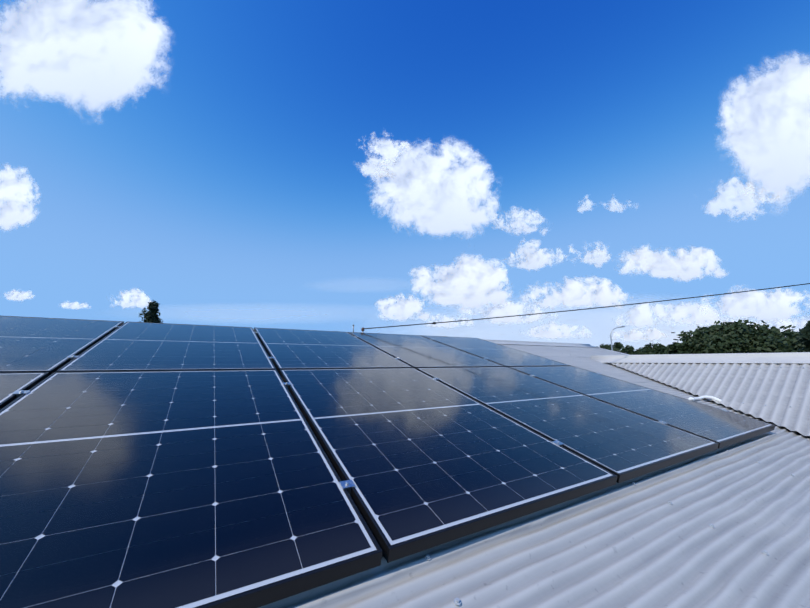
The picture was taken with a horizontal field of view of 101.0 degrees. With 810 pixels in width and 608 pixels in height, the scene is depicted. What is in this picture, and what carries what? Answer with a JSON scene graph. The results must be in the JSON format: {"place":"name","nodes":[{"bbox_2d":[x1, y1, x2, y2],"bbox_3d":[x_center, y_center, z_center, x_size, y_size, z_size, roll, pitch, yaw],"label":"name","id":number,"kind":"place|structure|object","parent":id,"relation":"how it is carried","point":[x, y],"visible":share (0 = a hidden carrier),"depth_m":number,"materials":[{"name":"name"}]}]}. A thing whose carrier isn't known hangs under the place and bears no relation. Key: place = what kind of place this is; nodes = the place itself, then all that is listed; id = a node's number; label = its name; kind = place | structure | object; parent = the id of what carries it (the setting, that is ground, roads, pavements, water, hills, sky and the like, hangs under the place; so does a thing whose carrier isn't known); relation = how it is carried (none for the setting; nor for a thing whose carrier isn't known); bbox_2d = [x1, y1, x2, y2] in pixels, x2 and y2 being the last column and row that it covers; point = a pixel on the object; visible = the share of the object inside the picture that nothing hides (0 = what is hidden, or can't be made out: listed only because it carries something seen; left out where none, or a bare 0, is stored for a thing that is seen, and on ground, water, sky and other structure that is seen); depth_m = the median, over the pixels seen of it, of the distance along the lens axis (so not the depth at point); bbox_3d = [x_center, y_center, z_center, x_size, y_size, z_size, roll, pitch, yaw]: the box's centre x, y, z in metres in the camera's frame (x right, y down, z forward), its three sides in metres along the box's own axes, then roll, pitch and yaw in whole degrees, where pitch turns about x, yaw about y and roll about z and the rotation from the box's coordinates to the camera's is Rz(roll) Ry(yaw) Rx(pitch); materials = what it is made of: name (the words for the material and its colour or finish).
{"place":"outdoors","nodes":[
{"label":"outdoors","id":0,"kind":"place"},
{"bbox_2d":[4,288,33,301],"bbox_3d":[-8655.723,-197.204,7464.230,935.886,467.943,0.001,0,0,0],"label":"cloud","id":1,"kind":"structure","parent":0,"point":[14,295],"depth_m":7464.11,"materials":[{"name":"white"}]},
{"bbox_2d":[0,162,39,230],"bbox_3d":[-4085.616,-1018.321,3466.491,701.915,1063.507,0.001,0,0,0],"label":"cloud","id":2,"kind":"structure","parent":0,"point":[16,198],"depth_m":3466.13,"materials":[{"name":"white"}]},
{"bbox_2d":[61,301,90,309],"bbox_3d":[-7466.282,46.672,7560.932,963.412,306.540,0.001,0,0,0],"label":"cloud","id":3,"kind":"structure","parent":0,"point":[73,305],"depth_m":7561.10,"materials":[{"name":"white"}]},
{"bbox_2d":[0,0,176,124],"bbox_3d":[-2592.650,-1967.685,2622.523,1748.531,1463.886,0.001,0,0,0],"label":"cloud","id":4,"kind":"structure","parent":0,"point":[93,55],"depth_m":2622.07,"materials":[{"name":"white"}]},
{"bbox_2d":[109,288,152,308],"bbox_3d":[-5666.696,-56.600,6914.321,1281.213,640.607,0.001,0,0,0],"label":"cloud","id":5,"kind":"structure","parent":0,"point":[136,298],"depth_m":6913.94,"materials":[{"name":"white"}]},
{"bbox_2d":[102,302,422,324],"bbox_3d":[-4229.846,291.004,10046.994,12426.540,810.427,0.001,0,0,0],"label":"cloud","id":6,"kind":"structure","parent":0,"point":[293,317],"depth_m":10048.03,"materials":[{"name":"white"}]},
{"bbox_2d":[304,277,410,293],"bbox_3d":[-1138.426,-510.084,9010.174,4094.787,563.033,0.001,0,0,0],"label":"cloud","id":7,"kind":"structure","parent":0,"point":[363,286],"depth_m":9010.13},
{"bbox_2d":[356,131,410,183],"bbox_3d":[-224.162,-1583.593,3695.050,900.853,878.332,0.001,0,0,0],"label":"cloud","id":8,"kind":"structure","parent":0,"point":[388,149],"depth_m":3695.46,"materials":[{"name":"white"}]},
{"bbox_2d":[374,291,432,321],"bbox_3d":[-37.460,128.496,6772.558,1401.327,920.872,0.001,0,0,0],"label":"cloud","id":9,"kind":"structure","parent":0,"point":[402,309],"depth_m":6772.85,"materials":[{"name":"white"}]},
{"bbox_2d":[0,0,809,345],"label":"sky","id":10,"kind":"structure","parent":0,"point":[238,181],"materials":[{"name":"blue"}]},
{"bbox_2d":[365,136,501,238],"bbox_3d":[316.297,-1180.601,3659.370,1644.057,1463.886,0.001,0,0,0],"label":"cloud","id":11,"kind":"structure","parent":0,"point":[425,190],"depth_m":3658.93,"materials":[{"name":"white"}]},
{"bbox_2d":[420,314,473,328],"bbox_3d":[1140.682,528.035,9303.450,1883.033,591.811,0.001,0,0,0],"label":"cloud","id":12,"kind":"structure","parent":0,"point":[445,318],"depth_m":9303.55,"materials":[{"name":"white"}]},
{"bbox_2d":[407,253,512,317],"bbox_3d":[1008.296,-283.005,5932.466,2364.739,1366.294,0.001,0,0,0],"label":"cloud","id":13,"kind":"structure","parent":0,"point":[466,283],"depth_m":5931.89,"materials":[{"name":"white"}]},
{"bbox_2d":[458,301,559,324],"bbox_3d":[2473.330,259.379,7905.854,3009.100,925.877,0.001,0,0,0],"label":"cloud","id":14,"kind":"structure","parent":0,"point":[512,309],"depth_m":7905.23,"materials":[{"name":"white"}]},
{"bbox_2d":[491,206,547,240],"bbox_3d":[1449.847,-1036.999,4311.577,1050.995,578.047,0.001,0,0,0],"label":"cloud","id":15,"kind":"structure","parent":0,"point":[518,224],"depth_m":4311.21,"materials":[{"name":"white"}]},
{"bbox_2d":[504,238,566,270],"bbox_3d":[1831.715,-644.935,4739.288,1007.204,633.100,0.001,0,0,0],"label":"cloud","id":16,"kind":"structure","parent":0,"point":[532,256],"depth_m":4739.35,"materials":[{"name":"white"}]},
{"bbox_2d":[519,321,591,339],"bbox_3d":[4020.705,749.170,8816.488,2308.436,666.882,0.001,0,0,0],"label":"cloud","id":17,"kind":"structure","parent":0,"point":[550,330],"depth_m":8816.88,"materials":[{"name":"white"}]},
{"bbox_2d":[336,292,809,350],"bbox_3d":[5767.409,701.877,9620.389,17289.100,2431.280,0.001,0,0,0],"label":"cloud","id":18,"kind":"structure","parent":0,"point":[600,325],"depth_m":9628.25,"materials":[{"name":"white"}]},
{"bbox_2d":[518,276,631,309],"bbox_3d":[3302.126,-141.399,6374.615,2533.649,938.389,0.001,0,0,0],"label":"cloud","id":19,"kind":"structure","parent":0,"point":[589,292],"depth_m":6374.35,"materials":[{"name":"white"}]},
{"bbox_2d":[566,240,611,268],"bbox_3d":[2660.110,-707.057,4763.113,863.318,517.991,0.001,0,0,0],"label":"cloud","id":20,"kind":"structure","parent":0,"point":[597,257],"depth_m":4762.61,"materials":[{"name":"white"}]},
{"bbox_2d":[577,193,639,212],"bbox_3d":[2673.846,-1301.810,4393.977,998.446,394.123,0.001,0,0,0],"label":"cloud","id":21,"kind":"structure","parent":0,"point":[586,206],"depth_m":4393.82,"materials":[{"name":"white"}]},
{"bbox_2d":[612,327,666,341],"bbox_3d":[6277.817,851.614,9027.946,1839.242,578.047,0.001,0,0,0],"label":"cloud","id":22,"kind":"structure","parent":0,"point":[632,335],"depth_m":9027.62,"materials":[{"name":"white"}]},
{"bbox_2d":[614,301,728,327],"bbox_3d":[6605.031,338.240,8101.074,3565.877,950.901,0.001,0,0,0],"label":"cloud","id":23,"kind":"structure","parent":0,"point":[639,315],"depth_m":8102.36,"materials":[{"name":"white"}]},
{"bbox_2d":[614,243,729,281],"bbox_3d":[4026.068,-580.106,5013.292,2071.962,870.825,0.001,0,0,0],"label":"cloud","id":24,"kind":"structure","parent":0,"point":[685,265],"depth_m":5013.11,"materials":[{"name":"white"}]},
{"bbox_2d":[652,313,807,347],"bbox_3d":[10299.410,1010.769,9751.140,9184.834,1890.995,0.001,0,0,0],"label":"cloud","id":25,"kind":"structure","parent":0,"point":[738,319],"depth_m":9755.55,"materials":[{"name":"white"}]},
{"bbox_2d":[696,176,794,221],"bbox_3d":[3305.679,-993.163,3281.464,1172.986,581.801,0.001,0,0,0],"label":"cloud","id":26,"kind":"structure","parent":0,"point":[727,198],"depth_m":3281.87,"materials":[{"name":"white"}]},
{"bbox_2d":[725,318,771,328],"bbox_3d":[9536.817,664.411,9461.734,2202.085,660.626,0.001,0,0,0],"label":"cloud","id":27,"kind":"structure","parent":0,"point":[731,320],"depth_m":9462.70,"materials":[{"name":"white"}]},
{"bbox_2d":[698,285,809,326],"bbox_3d":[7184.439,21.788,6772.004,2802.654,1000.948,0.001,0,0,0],"label":"cloud","id":28,"kind":"structure","parent":0,"point":[769,307],"depth_m":6771.59,"materials":[{"name":"white"}]},
{"bbox_2d":[715,49,809,215],"bbox_3d":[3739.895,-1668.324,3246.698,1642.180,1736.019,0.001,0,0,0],"label":"cloud","id":29,"kind":"structure","parent":0,"point":[765,117],"depth_m":3248.04,"materials":[{"name":"white"}]},
{"bbox_2d":[769,316,809,331],"bbox_3d":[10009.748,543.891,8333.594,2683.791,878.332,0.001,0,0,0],"label":"cloud","id":30,"kind":"structure","parent":0,"point":[801,323],"depth_m":8336.37,"materials":[{"name":"white"}]},
{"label":"house walls","id":31,"kind":"object","parent":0,"visible":0},
{"bbox_2d":[258,411,809,607],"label":"roof slope","id":32,"kind":"structure","parent":31,"relation":"on","point":[642,543],"depth_m":1.11,"materials":[{"name":"paint"}]},
{"bbox_2d":[12,326,728,494],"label":"clamps","id":33,"kind":"object","parent":32,"relation":"on","point":[347,485],"visible":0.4,"depth_m":1.70,"materials":[{"name":"silver metal"}]},
{"bbox_2d":[0,372,48,409],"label":"solar panel","id":34,"kind":"object","parent":33,"relation":"on","point":[11,383],"visible":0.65,"depth_m":1.61,"materials":[{"name":"blue"}]},
{"bbox_2d":[0,316,123,374],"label":"solar panel","id":35,"kind":"object","parent":33,"relation":"on","point":[37,344],"visible":0.81,"depth_m":2.36,"materials":[{"name":"blue"}]},
{"bbox_2d":[56,322,275,371],"bbox_3d":[-1.836,0.337,2.841,1.134,0.476,1.675,6,-11,-30],"label":"solar panel","id":36,"kind":"object","parent":33,"relation":"on","point":[136,346],"visible":0.96,"depth_m":2.53,"materials":[{"name":"blue"}]},
{"bbox_2d":[0,369,381,607],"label":"solar panel","id":37,"kind":"object","parent":33,"relation":"on","point":[180,489],"visible":1,"depth_m":0.98,"materials":[{"name":"blue"}]},
{"bbox_2d":[254,327,412,372],"bbox_3d":[-0.845,0.436,3.423,1.134,0.476,1.675,6,-11,-30],"label":"solar panel","id":38,"kind":"object","parent":33,"relation":"on","point":[298,349],"visible":0.92,"depth_m":3.16,"materials":[{"name":"blue"}]},
{"bbox_2d":[348,332,504,367],"bbox_3d":[0.147,0.536,4.005,1.134,0.476,1.675,6,-11,-30],"label":"solar panel","id":39,"kind":"object","parent":33,"relation":"on","point":[416,351],"visible":0.94,"depth_m":3.78,"materials":[{"name":"blue"}]},
{"bbox_2d":[279,368,616,562],"bbox_3d":[0.017,0.629,1.922,1.134,0.476,1.675,6,-11,-30],"label":"solar panel","id":40,"kind":"object","parent":33,"relation":"on","point":[422,461],"visible":0.96,"depth_m":1.45,"materials":[{"name":"blue"}]},
{"bbox_2d":[420,335,570,366],"bbox_3d":[1.138,0.636,4.587,1.134,0.476,1.675,6,-11,-30],"label":"solar panel","id":41,"kind":"object","parent":33,"relation":"on","point":[505,356],"visible":0.79,"depth_m":4.39,"materials":[{"name":"blue"}]},
{"bbox_2d":[416,367,718,482],"bbox_3d":[1.008,0.729,2.504,1.134,0.476,1.675,6,-11,-30],"label":"solar panel","id":42,"kind":"object","parent":33,"relation":"on","point":[622,444],"visible":0.96,"depth_m":2.13,"materials":[{"name":"blue"}]},
{"bbox_2d":[509,366,774,448],"bbox_3d":[2.000,0.828,3.085,1.134,0.476,1.675,6,-11,-30],"label":"solar panel","id":43,"kind":"object","parent":33,"relation":"on","point":[722,428],"visible":0.98,"depth_m":2.78,"materials":[{"name":"blue"}]},
{"bbox_2d":[425,345,807,605],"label":"roof screws","id":44,"kind":"object","parent":32,"relation":"on","point":[457,601],"visible":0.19,"depth_m":1.29,"materials":[{"name":"grey metal"}]},
{"bbox_2d":[594,347,628,354],"bbox_3d":[4.003,1.690,7.249,0.180,1.580,10.802,6,-11,-30],"label":"roof edge","id":45,"kind":"object","parent":31,"relation":"attached to","point":[612,351],"depth_m":6.89,"materials":[{"name":"grey metal"}]},
{"bbox_2d":[499,344,740,412],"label":"roof slope","id":46,"kind":"structure","parent":31,"relation":"on","point":[568,355],"depth_m":4.82,"materials":[{"name":"paint"}]},
{"bbox_2d":[253,329,598,347],"bbox_3d":[-1.457,0.376,4.176,12.950,0.088,0.446,6,-11,-30],"label":"roof ridge cap","id":47,"kind":"object","parent":46,"relation":"on","point":[537,343],"visible":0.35,"depth_m":6.43,"materials":[{"name":"grey metal"}]},
{"bbox_2d":[353,283,809,332],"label":"service wire","id":48,"kind":"object","parent":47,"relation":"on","point":[362,329],"visible":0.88,"depth_m":4.70,"materials":[{"name":"black"}]},
{"bbox_2d":[688,396,720,400],"bbox_3d":[3.073,0.987,3.399,0.383,0.095,0.164,-3,-10,15],"label":"conduit pipe","id":49,"kind":"object","parent":46,"relation":"on","point":[701,397],"visible":0.6,"depth_m":3.42,"materials":[{"name":"white plastic"}]},
{"bbox_2d":[589,357,809,435],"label":"corrugated roof","id":50,"kind":"structure","parent":31,"relation":"on","point":[776,389],"depth_m":3.44,"materials":[{"name":"grey metal"}]},
{"bbox_2d":[591,352,809,363],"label":"roof ridge cap","id":51,"kind":"object","parent":50,"relation":"on","point":[797,357],"visible":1,"depth_m":4.13,"materials":[{"name":"grey metal"}]},
{"label":"ground","id":52,"kind":"structure","parent":0,"visible":0},
{"bbox_2d":[139,300,162,322],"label":"pine tree","id":53,"kind":"object","parent":52,"relation":"on","point":[151,315],"visible":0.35,"depth_m":47.83,"materials":[{"name":"green plant"}]},
{"bbox_2d":[610,326,624,350],"bbox_3d":[24.916,6.341,38.643,1.944,7.674,0.340,0,-10,1],"label":"street lamp","id":54,"kind":"object","parent":52,"relation":"on","point":[611,333],"visible":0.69,"depth_m":39.08,"materials":[{"name":"grey metal"}]},
{"bbox_2d":[596,341,644,354],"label":"tree","id":55,"kind":"object","parent":52,"relation":"on","point":[627,349],"visible":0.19,"depth_m":50.95,"materials":[{"name":"green plant"}]},
{"bbox_2d":[639,342,671,354],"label":"tree","id":56,"kind":"object","parent":52,"relation":"on","point":[658,348],"visible":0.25,"depth_m":54.56,"materials":[{"name":"green plant"}]},
{"bbox_2d":[667,342,692,353],"bbox_3d":[31.059,7.087,37.242,3.377,5.792,3.180,6,-11,-30],"label":"tree","id":57,"kind":"object","parent":52,"relation":"on","point":[679,348],"visible":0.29,"depth_m":37.40,"materials":[{"name":"green plant"}]},
{"bbox_2d":[664,319,805,353],"bbox_3d":[36.160,5.753,36.713,14.987,8.255,14.283,6,-11,-30],"label":"tree","id":58,"kind":"object","parent":52,"relation":"on","point":[734,337],"visible":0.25,"depth_m":33.80,"materials":[{"name":"green plant"}]},
{"bbox_2d":[796,320,809,351],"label":"tree","id":59,"kind":"object","parent":52,"relation":"on","point":[803,337],"visible":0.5,"depth_m":26.57,"materials":[{"name":"green plant"}]}
]}

